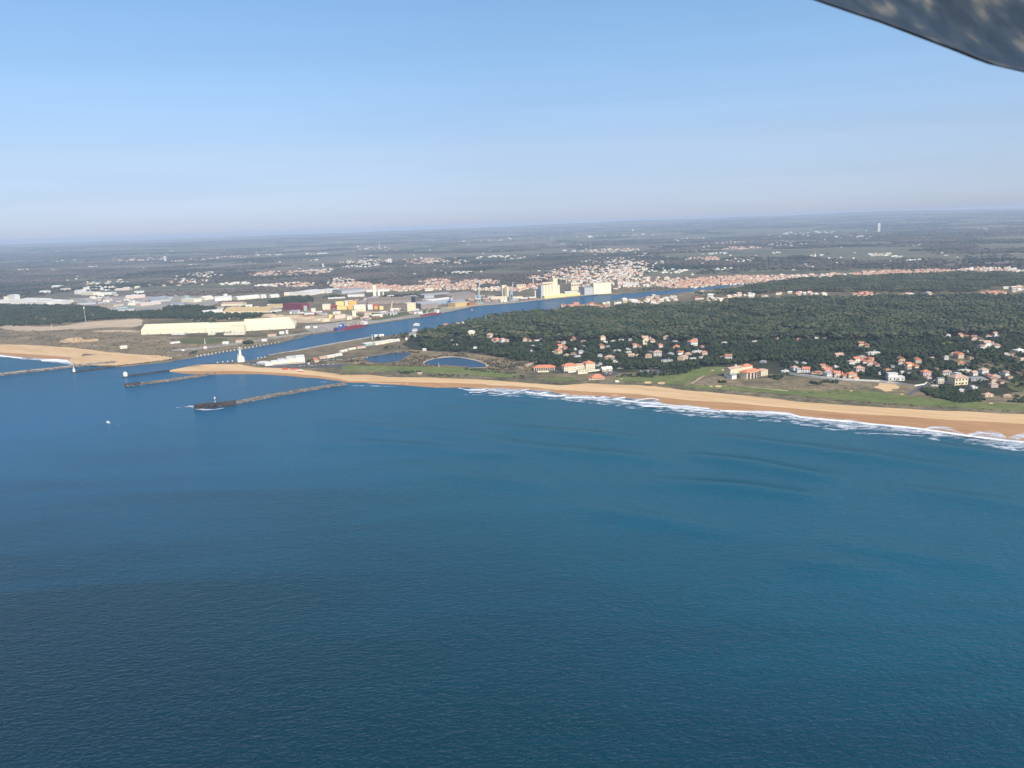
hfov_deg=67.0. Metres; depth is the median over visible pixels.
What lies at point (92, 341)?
heath scrub
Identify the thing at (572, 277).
tower crane
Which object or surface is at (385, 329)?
river
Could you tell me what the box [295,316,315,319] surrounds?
stockpile
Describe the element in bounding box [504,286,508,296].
grain tower
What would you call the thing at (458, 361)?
pond
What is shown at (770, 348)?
mixed trees
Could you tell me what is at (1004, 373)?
house
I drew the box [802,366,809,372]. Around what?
house
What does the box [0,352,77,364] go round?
wet sand
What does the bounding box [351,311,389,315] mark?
conveyor
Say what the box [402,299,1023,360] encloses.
forest floor
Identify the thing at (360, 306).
works block
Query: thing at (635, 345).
house
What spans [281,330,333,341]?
rock revetment
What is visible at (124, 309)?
business hall
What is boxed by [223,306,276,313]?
warehouse
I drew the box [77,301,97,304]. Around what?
business hall
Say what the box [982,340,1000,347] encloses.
house
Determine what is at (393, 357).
pond
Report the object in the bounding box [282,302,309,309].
works block
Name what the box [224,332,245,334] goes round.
shed
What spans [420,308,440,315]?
cargo ship
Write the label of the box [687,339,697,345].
house
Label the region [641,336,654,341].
house
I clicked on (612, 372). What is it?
car park
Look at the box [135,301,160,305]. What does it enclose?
business hall
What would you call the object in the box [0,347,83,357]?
beach
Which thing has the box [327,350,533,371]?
scrubland
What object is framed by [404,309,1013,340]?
forest trunks
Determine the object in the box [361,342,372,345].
shed
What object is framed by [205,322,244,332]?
storage hall
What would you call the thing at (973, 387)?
house
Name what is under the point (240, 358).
signal tower
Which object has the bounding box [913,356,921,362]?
house
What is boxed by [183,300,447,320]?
port yard
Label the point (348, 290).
factory hall
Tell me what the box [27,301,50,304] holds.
business hall
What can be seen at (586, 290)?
warehouse
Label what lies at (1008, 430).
wet sand
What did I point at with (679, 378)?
golf fairway
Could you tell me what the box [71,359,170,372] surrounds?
training wall
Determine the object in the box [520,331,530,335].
pine tree
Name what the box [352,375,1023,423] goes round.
beach
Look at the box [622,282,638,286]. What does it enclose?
apartment block
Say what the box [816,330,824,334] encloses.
pine tree
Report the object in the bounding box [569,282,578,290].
grain tower
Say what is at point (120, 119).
sky
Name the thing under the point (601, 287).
warehouse
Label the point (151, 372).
training wall
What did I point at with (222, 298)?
factory hall
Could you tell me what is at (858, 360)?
house
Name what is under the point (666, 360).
house
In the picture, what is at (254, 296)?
factory hall
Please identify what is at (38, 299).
business hall
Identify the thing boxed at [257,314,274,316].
stockpile
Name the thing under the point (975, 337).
house
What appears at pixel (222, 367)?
sand spit
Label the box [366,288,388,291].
factory hall
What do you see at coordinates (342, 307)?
works block
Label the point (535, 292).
silo block
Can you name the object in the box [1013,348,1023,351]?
house
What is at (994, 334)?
house
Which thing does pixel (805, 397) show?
dune scrub
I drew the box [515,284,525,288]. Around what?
warehouse
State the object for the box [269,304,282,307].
warehouse
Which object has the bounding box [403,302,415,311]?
works block
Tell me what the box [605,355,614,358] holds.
house
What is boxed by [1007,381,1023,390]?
garden lawn
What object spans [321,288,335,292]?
factory hall
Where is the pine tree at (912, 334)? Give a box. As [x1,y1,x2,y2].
[905,332,919,336]
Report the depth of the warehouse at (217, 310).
3022.69 m
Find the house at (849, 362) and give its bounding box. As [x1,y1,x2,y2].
[846,359,854,364]
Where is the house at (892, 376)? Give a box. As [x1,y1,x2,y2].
[885,372,904,380]
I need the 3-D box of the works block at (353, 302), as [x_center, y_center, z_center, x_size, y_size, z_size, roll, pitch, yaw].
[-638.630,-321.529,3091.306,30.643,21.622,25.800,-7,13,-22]
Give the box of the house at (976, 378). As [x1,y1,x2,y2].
[968,374,984,380]
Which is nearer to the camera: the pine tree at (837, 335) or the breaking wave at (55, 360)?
the pine tree at (837, 335)
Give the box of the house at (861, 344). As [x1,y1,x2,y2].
[858,341,869,346]
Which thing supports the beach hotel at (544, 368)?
on the parkland
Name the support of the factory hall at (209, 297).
on the business park at (176, 299)
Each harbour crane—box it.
[477,282,481,304]
[509,282,512,300]
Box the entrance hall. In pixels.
[256,361,270,364]
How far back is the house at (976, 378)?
1368.68 m
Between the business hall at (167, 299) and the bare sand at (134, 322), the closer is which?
the bare sand at (134, 322)
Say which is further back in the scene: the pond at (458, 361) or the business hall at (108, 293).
the business hall at (108, 293)
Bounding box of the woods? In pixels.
[0,210,1023,297]
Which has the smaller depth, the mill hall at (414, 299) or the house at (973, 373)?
the house at (973, 373)
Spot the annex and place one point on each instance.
(582, 371)
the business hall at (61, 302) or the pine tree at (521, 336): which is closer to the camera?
the pine tree at (521, 336)
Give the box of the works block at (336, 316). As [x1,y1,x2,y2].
[333,314,344,318]
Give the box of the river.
[73,284,743,376]
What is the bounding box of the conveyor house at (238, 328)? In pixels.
[231,324,245,332]
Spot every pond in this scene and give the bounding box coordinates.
[365,352,409,362]
[424,357,486,366]
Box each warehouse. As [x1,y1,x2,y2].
[202,309,222,312]
[221,302,246,305]
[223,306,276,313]
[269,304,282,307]
[491,296,506,298]
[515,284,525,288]
[542,292,579,298]
[562,290,579,293]
[580,286,592,294]
[591,282,610,293]
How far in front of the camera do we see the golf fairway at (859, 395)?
1270.41 m
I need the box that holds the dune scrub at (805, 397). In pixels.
[374,372,1015,411]
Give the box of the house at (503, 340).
[499,338,508,341]
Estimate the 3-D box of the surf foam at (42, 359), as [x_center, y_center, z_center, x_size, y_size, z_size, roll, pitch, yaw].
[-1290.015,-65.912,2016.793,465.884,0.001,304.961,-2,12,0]
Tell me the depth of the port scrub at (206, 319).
2747.06 m
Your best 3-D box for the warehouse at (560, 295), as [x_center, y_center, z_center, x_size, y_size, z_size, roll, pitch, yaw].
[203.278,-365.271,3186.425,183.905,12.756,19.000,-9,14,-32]
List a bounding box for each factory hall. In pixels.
[181,298,201,301]
[199,295,213,299]
[214,295,231,300]
[232,294,258,299]
[268,294,278,297]
[289,289,323,294]
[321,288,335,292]
[332,287,365,293]
[347,293,364,296]
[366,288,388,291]
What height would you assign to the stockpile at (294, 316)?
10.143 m
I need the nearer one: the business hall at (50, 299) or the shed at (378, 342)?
the shed at (378, 342)
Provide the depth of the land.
2659.22 m
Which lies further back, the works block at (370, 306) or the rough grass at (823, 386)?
the works block at (370, 306)
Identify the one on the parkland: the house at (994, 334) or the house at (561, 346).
the house at (561, 346)
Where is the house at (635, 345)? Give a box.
[631,343,641,347]
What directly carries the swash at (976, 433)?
on the sea
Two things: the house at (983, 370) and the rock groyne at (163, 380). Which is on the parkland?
the house at (983, 370)
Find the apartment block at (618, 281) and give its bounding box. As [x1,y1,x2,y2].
[616,279,621,284]
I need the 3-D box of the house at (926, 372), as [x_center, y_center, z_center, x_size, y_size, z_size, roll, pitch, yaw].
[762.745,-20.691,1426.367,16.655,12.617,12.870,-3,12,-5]
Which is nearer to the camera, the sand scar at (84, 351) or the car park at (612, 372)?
the car park at (612, 372)
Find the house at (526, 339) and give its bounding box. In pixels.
[521,337,531,341]
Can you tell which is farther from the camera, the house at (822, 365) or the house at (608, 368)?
the house at (608, 368)
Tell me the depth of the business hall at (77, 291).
4280.72 m
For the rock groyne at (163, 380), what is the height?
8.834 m
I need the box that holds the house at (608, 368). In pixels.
[600,366,612,371]
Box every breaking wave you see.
[41,359,73,363]
[565,396,604,398]
[613,398,708,408]
[643,406,719,411]
[720,410,1023,442]
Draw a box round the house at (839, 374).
[833,371,847,377]
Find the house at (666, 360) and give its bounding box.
[661,358,672,361]
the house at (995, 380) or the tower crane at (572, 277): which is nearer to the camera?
the house at (995, 380)
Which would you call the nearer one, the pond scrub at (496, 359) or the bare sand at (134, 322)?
the pond scrub at (496, 359)
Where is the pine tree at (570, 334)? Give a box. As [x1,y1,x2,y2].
[562,333,573,336]
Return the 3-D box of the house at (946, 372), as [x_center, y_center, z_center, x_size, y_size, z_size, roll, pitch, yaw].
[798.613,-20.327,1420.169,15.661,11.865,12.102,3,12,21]
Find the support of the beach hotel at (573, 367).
on the parkland
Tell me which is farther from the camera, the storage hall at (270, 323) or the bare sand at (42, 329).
the bare sand at (42, 329)
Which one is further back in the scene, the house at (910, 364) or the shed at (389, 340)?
the shed at (389, 340)
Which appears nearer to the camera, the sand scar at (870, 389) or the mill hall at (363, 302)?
the sand scar at (870, 389)
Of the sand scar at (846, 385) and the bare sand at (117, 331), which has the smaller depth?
the sand scar at (846, 385)
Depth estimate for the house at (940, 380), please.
1356.59 m
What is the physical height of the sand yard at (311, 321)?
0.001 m
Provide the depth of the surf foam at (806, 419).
1194.44 m
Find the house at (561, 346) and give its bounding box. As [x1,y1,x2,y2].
[558,344,567,348]
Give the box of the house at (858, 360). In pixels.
[853,357,866,362]
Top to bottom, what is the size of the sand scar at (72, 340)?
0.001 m
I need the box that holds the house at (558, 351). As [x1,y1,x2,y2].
[554,348,561,353]
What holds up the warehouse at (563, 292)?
on the port yard at (326, 327)
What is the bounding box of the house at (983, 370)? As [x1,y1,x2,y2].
[977,367,989,373]
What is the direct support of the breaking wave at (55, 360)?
on the sea
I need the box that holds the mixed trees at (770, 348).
[0,287,1023,386]
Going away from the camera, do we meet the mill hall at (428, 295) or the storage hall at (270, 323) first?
the storage hall at (270, 323)
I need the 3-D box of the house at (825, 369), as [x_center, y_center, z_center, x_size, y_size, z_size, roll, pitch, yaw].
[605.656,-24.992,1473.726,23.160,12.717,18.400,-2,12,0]
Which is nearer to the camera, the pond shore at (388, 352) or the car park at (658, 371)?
the car park at (658, 371)
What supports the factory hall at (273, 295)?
on the land
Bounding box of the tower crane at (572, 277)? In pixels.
[557,277,588,283]
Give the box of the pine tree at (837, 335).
[832,333,843,337]
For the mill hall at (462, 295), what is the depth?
3203.94 m
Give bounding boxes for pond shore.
[364,351,410,362]
[423,356,487,367]
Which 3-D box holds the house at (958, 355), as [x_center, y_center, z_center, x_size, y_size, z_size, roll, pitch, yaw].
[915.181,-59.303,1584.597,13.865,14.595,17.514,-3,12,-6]
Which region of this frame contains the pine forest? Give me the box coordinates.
[398,270,1023,339]
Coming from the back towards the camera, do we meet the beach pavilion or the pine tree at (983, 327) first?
the pine tree at (983, 327)
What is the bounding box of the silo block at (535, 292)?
[533,290,537,297]
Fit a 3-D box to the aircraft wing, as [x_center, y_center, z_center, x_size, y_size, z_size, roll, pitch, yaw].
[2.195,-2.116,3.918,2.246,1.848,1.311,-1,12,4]
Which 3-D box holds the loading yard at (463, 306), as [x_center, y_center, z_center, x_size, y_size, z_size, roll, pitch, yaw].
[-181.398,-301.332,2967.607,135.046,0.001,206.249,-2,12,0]
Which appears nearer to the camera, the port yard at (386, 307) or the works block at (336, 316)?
the works block at (336, 316)
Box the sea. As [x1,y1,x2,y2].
[0,279,1023,767]
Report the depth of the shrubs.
1290.01 m
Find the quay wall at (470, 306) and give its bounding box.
[368,295,583,323]
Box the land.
[0,273,1023,411]
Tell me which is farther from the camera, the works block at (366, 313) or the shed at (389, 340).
the works block at (366, 313)
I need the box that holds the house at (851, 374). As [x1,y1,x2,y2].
[846,371,856,377]
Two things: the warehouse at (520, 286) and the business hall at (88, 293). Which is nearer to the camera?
the warehouse at (520, 286)
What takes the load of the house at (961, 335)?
on the forest floor
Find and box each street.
[617,366,656,368]
[790,374,901,384]
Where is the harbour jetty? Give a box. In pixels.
[0,361,115,375]
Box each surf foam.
[0,356,73,364]
[467,388,1023,445]
[492,394,1023,450]
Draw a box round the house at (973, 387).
[969,385,977,388]
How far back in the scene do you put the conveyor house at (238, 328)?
2378.78 m
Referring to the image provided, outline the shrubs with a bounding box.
[189,340,1023,402]
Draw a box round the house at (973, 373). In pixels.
[969,370,978,375]
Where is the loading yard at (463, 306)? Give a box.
[447,302,482,308]
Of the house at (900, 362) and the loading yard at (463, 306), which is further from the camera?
the loading yard at (463, 306)
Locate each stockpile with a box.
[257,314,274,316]
[283,315,304,318]
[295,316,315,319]
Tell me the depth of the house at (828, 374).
1441.83 m
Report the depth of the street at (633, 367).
1595.17 m
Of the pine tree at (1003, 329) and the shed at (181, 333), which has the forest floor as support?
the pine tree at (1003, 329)
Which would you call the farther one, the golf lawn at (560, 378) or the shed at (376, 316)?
the shed at (376, 316)
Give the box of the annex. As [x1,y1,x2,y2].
[576,369,587,373]
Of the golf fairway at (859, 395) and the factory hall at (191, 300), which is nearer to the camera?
the golf fairway at (859, 395)
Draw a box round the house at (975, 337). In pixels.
[970,335,983,340]
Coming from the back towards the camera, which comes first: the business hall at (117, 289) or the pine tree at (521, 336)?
the business hall at (117, 289)
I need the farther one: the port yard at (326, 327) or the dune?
the port yard at (326, 327)
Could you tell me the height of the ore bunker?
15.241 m
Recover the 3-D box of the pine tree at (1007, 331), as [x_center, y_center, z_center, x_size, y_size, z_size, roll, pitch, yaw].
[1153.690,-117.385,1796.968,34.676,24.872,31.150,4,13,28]
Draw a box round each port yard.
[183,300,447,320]
[303,293,611,331]
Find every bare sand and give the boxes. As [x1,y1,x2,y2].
[0,318,142,329]
[13,327,87,330]
[94,330,139,331]
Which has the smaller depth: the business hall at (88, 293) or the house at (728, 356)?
the house at (728, 356)
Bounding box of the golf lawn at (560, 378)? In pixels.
[545,377,574,380]
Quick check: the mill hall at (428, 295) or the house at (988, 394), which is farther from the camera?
the mill hall at (428, 295)
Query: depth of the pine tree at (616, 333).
1973.04 m
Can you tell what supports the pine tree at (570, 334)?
on the parkland
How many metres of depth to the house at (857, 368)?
1474.56 m
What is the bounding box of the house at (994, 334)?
[992,332,1002,336]
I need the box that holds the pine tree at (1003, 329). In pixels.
[997,326,1011,330]
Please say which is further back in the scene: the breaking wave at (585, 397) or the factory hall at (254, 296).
the factory hall at (254, 296)
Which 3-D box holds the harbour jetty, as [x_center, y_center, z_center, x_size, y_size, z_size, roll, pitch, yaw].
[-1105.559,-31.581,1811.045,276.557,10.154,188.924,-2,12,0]
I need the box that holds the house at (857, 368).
[853,365,864,372]
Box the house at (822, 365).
[819,364,832,368]
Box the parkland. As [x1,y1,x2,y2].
[530,337,1023,395]
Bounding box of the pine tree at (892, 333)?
[886,332,897,335]
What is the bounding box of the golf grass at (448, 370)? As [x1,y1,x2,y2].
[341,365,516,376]
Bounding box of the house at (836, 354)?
[833,352,843,356]
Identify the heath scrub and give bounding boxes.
[0,329,177,355]
[705,376,901,393]
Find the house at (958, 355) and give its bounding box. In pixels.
[953,351,963,358]
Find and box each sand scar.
[0,344,166,356]
[60,337,98,342]
[834,384,861,387]
[855,386,885,392]
[874,382,899,390]
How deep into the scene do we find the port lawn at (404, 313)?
2723.61 m
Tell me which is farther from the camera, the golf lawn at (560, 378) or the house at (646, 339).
the house at (646, 339)
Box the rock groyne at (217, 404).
[194,382,347,408]
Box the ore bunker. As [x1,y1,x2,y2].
[448,301,468,306]
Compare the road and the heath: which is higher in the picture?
the heath
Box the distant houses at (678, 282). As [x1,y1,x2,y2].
[18,228,1023,295]
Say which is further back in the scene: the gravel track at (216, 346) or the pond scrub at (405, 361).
the gravel track at (216, 346)
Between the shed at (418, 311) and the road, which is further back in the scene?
the shed at (418, 311)
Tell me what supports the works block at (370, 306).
on the port yard at (386, 307)
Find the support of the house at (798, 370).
on the parkland
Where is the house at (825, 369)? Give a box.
[822,367,835,371]
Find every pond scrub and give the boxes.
[330,351,441,365]
[436,352,531,371]
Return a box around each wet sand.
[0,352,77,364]
[352,381,1023,440]
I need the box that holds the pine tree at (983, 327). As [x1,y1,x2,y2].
[976,326,989,333]
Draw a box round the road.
[907,382,930,394]
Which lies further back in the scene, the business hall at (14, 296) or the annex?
the business hall at (14, 296)
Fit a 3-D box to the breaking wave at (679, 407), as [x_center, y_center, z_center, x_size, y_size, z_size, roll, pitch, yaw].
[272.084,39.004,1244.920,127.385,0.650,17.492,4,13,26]
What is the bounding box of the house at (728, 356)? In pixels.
[725,354,731,358]
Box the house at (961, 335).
[956,333,968,337]
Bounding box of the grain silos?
[538,278,559,297]
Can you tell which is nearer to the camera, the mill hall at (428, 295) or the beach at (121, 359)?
the beach at (121, 359)
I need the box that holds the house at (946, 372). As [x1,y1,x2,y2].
[942,370,951,375]
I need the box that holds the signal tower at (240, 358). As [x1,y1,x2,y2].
[237,347,244,361]
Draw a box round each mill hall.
[356,301,367,304]
[368,296,410,303]
[411,296,418,301]
[414,301,437,308]
[419,292,449,298]
[421,297,452,304]
[434,291,474,299]
[447,299,464,303]
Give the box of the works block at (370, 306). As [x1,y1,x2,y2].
[367,304,372,309]
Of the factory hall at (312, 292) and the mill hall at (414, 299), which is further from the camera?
the factory hall at (312, 292)
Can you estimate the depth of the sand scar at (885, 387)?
1343.48 m
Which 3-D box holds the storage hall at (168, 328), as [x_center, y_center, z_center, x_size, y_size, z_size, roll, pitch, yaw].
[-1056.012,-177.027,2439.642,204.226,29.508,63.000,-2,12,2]
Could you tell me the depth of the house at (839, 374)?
1436.21 m
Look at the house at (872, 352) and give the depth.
1653.62 m
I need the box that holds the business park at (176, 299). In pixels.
[69,295,218,310]
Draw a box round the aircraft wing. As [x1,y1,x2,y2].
[814,0,1023,72]
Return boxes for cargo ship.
[334,320,367,330]
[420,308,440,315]
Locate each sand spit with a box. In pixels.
[170,364,351,381]
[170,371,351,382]
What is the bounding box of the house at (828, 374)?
[823,371,833,376]
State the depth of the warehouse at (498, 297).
3174.28 m
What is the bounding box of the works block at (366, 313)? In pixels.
[362,312,371,315]
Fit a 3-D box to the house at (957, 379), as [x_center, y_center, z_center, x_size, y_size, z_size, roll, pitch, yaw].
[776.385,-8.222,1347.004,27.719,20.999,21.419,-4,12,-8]
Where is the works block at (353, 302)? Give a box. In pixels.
[348,300,356,304]
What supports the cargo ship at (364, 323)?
on the river
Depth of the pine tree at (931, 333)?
1804.44 m
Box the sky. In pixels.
[0,0,1023,244]
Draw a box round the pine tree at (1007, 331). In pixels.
[1000,329,1017,335]
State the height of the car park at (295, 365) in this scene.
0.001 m
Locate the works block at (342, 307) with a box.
[337,306,347,309]
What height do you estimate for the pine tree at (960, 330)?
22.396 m
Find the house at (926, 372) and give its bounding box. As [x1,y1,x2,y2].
[920,369,931,375]
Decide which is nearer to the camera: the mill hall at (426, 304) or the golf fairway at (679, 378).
the golf fairway at (679, 378)
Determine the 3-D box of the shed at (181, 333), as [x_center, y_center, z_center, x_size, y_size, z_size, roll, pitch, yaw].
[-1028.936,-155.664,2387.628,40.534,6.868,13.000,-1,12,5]
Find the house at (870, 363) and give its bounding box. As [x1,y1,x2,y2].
[866,360,880,365]
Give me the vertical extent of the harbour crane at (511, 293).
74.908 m
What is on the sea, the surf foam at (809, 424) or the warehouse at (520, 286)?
the surf foam at (809, 424)
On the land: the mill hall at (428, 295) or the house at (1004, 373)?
the mill hall at (428, 295)
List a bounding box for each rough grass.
[177,337,230,343]
[684,374,936,395]
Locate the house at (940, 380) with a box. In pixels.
[936,377,947,383]
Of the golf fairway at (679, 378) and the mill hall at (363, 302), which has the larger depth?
the mill hall at (363, 302)
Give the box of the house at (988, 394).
[981,392,993,396]
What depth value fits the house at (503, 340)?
2007.10 m
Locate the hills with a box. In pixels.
[0,208,1023,304]
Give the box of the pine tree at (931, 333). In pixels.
[926,331,936,335]
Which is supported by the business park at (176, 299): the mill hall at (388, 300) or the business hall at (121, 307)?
the business hall at (121, 307)
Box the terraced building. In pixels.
[724,364,767,378]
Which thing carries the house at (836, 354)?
on the parkland
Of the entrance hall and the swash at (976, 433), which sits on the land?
the entrance hall
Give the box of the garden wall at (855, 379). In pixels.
[788,372,926,385]
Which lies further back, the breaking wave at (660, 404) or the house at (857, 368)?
the house at (857, 368)
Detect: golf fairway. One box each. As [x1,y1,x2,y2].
[615,367,726,384]
[682,385,1023,409]
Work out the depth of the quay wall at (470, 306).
2947.83 m
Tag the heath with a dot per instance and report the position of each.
(166, 345)
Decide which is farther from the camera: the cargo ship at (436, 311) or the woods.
the woods
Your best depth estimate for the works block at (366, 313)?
2742.42 m
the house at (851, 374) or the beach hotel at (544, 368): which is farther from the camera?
the beach hotel at (544, 368)
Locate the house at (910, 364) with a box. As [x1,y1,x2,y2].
[904,362,918,367]
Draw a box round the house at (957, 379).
[947,373,969,384]
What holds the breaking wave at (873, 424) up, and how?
on the sea
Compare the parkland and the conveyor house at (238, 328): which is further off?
the conveyor house at (238, 328)
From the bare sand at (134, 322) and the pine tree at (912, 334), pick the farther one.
the bare sand at (134, 322)
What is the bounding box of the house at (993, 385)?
[988,382,997,387]
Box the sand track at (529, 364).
[518,362,533,369]
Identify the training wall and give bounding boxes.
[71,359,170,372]
[128,369,171,375]
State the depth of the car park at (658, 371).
1552.24 m
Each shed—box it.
[171,332,185,334]
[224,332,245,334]
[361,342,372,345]
[371,314,379,317]
[371,341,384,344]
[382,339,394,342]
[413,310,422,313]
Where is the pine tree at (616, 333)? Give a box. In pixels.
[613,331,623,339]
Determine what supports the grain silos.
on the port yard at (326, 327)
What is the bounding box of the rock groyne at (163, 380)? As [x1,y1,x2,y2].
[124,372,215,386]
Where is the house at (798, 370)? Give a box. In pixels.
[795,368,801,372]
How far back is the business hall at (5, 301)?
3833.80 m
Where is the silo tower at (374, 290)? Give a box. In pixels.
[372,285,375,295]
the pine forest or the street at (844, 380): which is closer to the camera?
the street at (844, 380)
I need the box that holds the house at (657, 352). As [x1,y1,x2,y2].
[653,350,661,355]
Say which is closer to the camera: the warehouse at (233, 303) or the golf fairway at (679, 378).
the golf fairway at (679, 378)
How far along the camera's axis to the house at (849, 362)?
1552.82 m
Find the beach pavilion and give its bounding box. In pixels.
[588,374,604,379]
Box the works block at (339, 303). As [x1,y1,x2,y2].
[335,301,343,305]
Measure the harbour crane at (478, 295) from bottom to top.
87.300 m
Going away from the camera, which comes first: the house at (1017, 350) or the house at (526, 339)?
the house at (1017, 350)
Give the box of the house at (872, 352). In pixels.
[866,350,879,354]
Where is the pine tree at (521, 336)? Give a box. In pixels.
[514,333,524,338]
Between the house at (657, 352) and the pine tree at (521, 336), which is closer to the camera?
the house at (657, 352)
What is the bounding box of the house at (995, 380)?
[987,376,1004,383]
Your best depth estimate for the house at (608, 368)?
1571.64 m
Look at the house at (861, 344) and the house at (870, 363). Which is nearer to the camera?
the house at (870, 363)
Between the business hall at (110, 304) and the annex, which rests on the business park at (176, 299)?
the business hall at (110, 304)
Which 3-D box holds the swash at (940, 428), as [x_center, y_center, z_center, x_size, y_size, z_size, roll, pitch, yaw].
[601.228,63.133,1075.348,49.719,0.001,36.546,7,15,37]
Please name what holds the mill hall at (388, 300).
on the port yard at (386, 307)
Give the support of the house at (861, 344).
on the parkland
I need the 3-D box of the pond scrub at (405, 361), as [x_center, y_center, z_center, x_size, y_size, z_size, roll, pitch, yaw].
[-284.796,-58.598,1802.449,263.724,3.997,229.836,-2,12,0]
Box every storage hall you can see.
[141,322,208,334]
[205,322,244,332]
[244,317,296,330]
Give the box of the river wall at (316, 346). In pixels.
[267,336,372,355]
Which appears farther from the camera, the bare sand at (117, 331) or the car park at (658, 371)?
the bare sand at (117, 331)
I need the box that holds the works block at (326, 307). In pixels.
[322,304,330,309]
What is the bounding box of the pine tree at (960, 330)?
[950,328,964,331]
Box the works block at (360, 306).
[353,304,365,310]
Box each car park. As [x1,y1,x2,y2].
[247,361,351,367]
[601,371,617,375]
[639,369,659,373]
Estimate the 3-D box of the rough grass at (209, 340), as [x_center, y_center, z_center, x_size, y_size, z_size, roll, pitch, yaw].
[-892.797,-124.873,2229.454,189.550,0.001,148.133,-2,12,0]
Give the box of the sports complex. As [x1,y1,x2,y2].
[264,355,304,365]
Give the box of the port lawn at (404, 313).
[369,308,440,319]
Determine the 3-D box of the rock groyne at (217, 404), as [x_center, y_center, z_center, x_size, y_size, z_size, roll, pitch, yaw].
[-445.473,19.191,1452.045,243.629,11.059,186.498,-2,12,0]
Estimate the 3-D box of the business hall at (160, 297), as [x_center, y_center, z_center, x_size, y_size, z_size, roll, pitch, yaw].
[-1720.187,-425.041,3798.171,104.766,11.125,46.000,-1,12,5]
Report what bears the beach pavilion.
on the land
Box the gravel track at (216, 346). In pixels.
[171,331,317,350]
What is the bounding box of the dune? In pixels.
[322,368,1023,413]
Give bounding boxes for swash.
[924,426,962,433]
[968,432,1004,436]
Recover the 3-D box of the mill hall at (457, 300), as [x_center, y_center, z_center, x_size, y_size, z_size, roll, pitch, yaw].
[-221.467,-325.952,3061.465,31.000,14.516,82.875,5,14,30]
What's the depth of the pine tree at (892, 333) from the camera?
1818.67 m
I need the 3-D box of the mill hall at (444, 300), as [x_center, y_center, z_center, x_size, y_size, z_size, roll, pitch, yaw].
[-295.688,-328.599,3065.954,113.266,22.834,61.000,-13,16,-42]
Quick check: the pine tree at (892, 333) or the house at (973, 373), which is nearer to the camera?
the house at (973, 373)
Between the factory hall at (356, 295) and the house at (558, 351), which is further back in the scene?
the factory hall at (356, 295)
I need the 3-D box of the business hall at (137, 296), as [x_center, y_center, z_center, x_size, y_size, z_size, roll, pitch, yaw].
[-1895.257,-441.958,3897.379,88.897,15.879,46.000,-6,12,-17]
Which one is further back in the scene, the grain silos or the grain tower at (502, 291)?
the grain tower at (502, 291)
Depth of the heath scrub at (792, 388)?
1353.88 m
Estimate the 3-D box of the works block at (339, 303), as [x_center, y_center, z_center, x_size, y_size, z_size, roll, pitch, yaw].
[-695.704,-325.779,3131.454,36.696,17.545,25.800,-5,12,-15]
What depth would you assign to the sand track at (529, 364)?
1670.26 m
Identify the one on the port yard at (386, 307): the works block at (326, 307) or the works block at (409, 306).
the works block at (326, 307)
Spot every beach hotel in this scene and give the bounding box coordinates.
[531,365,561,371]
[562,360,594,372]
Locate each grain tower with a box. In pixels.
[501,285,506,295]
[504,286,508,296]
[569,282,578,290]
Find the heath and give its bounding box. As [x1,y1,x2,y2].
[0,328,294,356]
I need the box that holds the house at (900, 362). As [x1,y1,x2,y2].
[898,360,904,364]
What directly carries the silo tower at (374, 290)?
on the land
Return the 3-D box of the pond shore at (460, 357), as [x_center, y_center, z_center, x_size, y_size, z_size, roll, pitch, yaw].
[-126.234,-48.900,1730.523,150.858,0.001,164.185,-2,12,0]
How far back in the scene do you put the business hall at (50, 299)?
3785.61 m
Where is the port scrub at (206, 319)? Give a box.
[184,314,253,322]
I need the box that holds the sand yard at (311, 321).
[293,314,358,322]
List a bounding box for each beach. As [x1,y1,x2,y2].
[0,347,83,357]
[68,354,171,364]
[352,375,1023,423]
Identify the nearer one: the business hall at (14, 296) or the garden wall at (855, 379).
the garden wall at (855, 379)
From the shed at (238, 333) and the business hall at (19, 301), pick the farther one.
the business hall at (19, 301)
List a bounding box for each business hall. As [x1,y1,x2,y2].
[0,299,13,302]
[7,294,19,298]
[10,299,36,303]
[23,298,51,300]
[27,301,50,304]
[40,299,61,300]
[48,300,70,304]
[74,290,85,293]
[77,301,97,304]
[81,291,100,294]
[97,292,116,294]
[98,303,123,306]
[115,288,132,290]
[116,305,131,308]
[119,308,133,310]
[126,294,145,297]
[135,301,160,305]
[148,298,170,301]
[149,296,173,298]
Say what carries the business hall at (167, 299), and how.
on the business park at (176, 299)
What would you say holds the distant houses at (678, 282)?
on the land
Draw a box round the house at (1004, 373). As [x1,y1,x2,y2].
[998,370,1009,375]
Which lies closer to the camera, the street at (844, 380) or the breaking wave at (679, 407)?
the breaking wave at (679, 407)
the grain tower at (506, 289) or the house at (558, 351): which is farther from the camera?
the grain tower at (506, 289)

